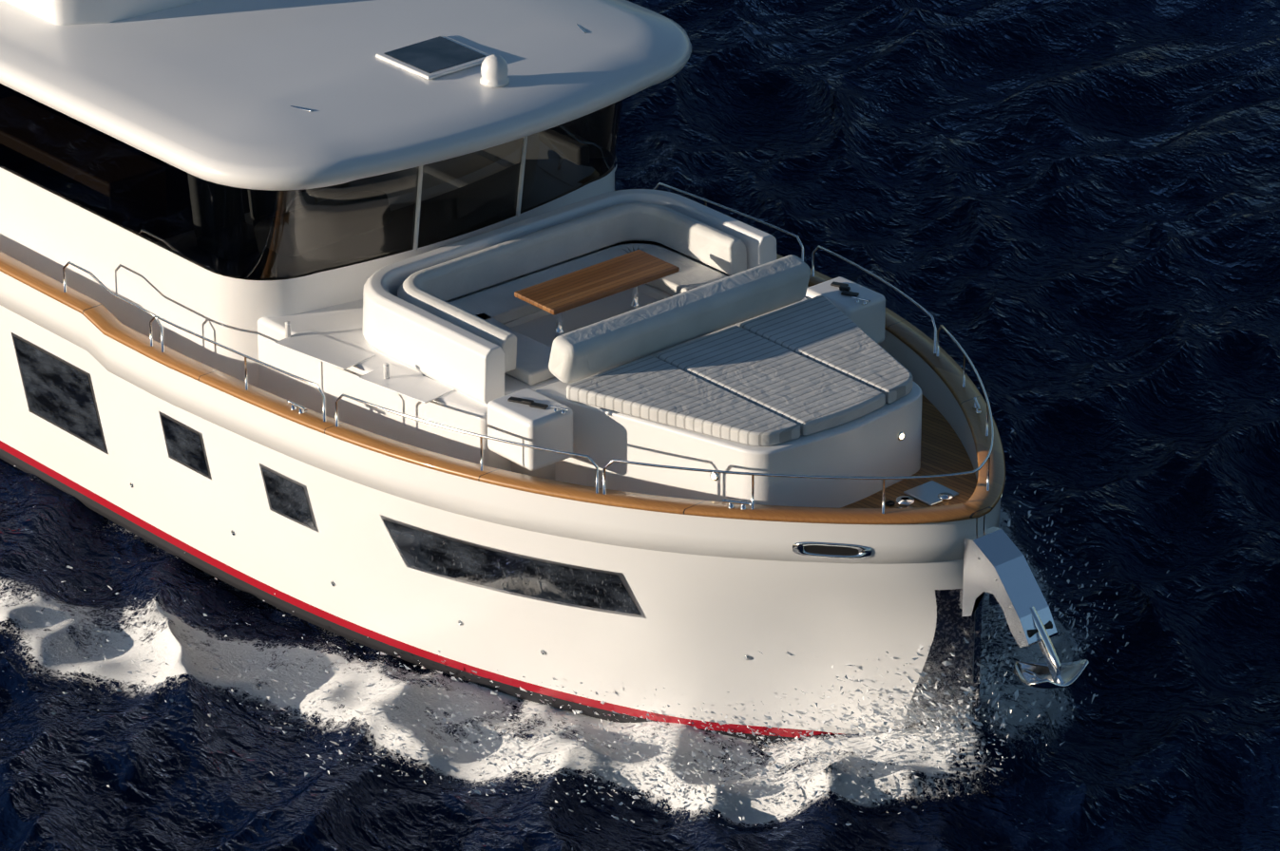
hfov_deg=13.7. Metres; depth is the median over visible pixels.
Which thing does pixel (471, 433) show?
rail
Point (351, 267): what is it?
house sill
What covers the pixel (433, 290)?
lounge back cushion
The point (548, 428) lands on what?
starboard sun locker
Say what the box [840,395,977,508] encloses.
deck
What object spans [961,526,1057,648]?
bow roller
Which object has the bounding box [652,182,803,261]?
rail
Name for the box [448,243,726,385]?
lounge seat cushion
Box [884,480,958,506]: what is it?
bow deck fittings
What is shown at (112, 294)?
rail
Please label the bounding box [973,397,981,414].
cap cleat
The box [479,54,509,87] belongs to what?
sat dome
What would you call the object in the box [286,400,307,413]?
cap cleat
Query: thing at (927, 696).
bow spray
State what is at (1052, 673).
anchor
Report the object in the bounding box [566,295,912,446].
sunpad cushions
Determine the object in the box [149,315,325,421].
rail
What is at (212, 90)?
roof
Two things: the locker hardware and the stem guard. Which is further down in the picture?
the stem guard
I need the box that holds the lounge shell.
[362,189,776,406]
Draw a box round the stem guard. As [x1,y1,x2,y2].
[902,589,985,727]
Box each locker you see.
[487,388,573,471]
[804,276,885,343]
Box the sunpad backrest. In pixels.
[548,254,810,383]
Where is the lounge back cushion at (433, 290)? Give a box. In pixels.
[397,202,746,372]
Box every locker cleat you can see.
[549,404,569,414]
[851,296,870,305]
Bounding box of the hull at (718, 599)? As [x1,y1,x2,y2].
[0,271,1000,742]
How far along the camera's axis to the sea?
51.66 m
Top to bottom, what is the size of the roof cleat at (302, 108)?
0.066 m
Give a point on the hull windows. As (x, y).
(59, 392)
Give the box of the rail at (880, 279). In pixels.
[811,245,936,353]
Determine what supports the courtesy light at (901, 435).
attached to the sunpad base
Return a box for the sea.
[0,0,1279,850]
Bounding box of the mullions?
[413,136,527,250]
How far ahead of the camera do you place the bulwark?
49.79 m
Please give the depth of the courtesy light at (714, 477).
47.40 m
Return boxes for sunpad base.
[534,297,922,508]
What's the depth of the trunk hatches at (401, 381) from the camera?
49.31 m
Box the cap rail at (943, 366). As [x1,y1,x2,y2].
[0,251,1005,524]
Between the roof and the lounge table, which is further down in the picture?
the lounge table
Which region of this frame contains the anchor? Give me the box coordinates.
[1012,606,1088,688]
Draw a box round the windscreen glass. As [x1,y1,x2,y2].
[0,83,623,280]
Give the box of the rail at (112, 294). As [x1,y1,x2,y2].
[62,261,164,352]
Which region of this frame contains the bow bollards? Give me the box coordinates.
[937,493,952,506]
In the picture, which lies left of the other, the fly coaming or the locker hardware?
the fly coaming
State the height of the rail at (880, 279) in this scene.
0.463 m
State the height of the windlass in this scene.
0.255 m
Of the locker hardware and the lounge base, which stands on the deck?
the lounge base
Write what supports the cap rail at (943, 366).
on the hull at (718, 599)
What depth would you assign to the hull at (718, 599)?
48.20 m
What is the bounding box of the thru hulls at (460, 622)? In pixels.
[130,482,747,660]
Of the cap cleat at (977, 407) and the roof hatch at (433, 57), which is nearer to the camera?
the cap cleat at (977, 407)
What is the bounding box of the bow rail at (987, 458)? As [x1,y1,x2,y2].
[602,324,993,514]
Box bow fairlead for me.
[792,541,872,559]
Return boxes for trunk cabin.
[257,288,658,471]
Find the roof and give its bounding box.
[0,0,691,191]
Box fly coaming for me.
[1,0,203,25]
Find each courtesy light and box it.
[709,472,718,481]
[897,431,904,440]
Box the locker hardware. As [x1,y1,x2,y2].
[507,396,548,409]
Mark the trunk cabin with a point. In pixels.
(343, 323)
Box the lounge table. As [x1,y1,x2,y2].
[514,249,679,338]
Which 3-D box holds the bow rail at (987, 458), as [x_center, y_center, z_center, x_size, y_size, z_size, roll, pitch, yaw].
[2.058,0.160,47.526,4.330,0.492,2.763,-20,32,-37]
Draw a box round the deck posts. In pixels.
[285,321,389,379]
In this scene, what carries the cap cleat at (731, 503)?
on the cap rail at (943, 366)
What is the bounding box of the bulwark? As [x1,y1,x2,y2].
[807,286,978,533]
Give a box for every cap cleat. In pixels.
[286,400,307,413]
[722,499,751,510]
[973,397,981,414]
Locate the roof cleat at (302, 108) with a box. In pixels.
[290,105,313,111]
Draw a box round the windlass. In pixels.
[896,496,914,508]
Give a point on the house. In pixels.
(47, 235)
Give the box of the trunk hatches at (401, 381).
[274,329,454,403]
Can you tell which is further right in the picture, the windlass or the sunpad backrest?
the windlass
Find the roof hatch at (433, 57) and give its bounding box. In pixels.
[375,34,489,79]
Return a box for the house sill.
[0,156,616,285]
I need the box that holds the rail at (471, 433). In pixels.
[334,394,598,494]
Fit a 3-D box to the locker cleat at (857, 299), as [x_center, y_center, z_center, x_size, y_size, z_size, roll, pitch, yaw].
[2.068,-1.171,49.941,0.194,0.053,0.046,13,28,26]
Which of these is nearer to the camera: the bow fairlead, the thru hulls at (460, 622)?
the bow fairlead
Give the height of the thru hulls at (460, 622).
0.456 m
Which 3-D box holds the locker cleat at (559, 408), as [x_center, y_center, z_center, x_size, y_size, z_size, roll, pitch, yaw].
[-0.723,-0.144,47.739,0.194,0.053,0.046,13,28,26]
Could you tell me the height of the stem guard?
2.300 m
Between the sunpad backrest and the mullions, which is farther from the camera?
the mullions
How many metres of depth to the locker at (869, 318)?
50.11 m
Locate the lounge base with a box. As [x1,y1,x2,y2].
[446,241,729,480]
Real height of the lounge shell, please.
0.770 m
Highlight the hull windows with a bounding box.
[11,332,645,618]
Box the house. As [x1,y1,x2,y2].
[0,166,614,388]
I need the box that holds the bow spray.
[0,421,1168,850]
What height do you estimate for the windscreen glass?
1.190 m

